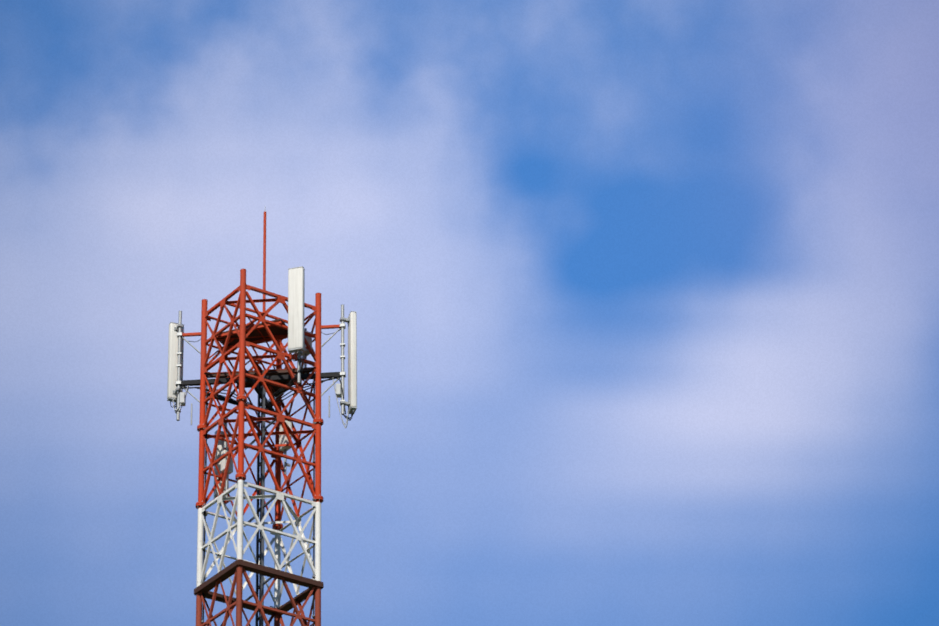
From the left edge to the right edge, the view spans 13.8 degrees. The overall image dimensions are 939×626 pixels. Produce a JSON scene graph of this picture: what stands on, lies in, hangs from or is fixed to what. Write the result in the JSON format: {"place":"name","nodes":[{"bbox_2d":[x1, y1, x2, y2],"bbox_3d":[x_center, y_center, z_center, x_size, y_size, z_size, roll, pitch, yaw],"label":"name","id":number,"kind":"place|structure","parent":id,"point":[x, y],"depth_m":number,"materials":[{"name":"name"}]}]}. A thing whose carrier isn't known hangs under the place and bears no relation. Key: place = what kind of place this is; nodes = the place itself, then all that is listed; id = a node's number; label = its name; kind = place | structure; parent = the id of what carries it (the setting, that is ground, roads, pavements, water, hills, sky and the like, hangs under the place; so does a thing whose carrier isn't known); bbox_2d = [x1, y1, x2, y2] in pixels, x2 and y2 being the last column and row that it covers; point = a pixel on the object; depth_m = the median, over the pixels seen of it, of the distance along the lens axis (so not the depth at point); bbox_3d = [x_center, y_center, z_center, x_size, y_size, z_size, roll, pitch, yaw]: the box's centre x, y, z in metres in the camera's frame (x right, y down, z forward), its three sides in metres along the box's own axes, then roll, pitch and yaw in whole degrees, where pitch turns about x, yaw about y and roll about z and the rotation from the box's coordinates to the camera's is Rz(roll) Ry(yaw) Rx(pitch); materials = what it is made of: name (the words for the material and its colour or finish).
{"place":"outdoors","nodes":[
{"label":"outdoors","id":0,"kind":"place"},
{"bbox_2d":[167,212,356,625],"bbox_3d":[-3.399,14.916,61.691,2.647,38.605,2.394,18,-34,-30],"label":"lattice tower","id":1,"kind":"structure","parent":0,"point":[278,382],"depth_m":68.63,"materials":[{"name":"metal"}]},
{"bbox_2d":[0,0,938,625],"label":"sky","id":2,"kind":"structure","parent":0,"point":[643,295],"materials":[{"name":"blue"}]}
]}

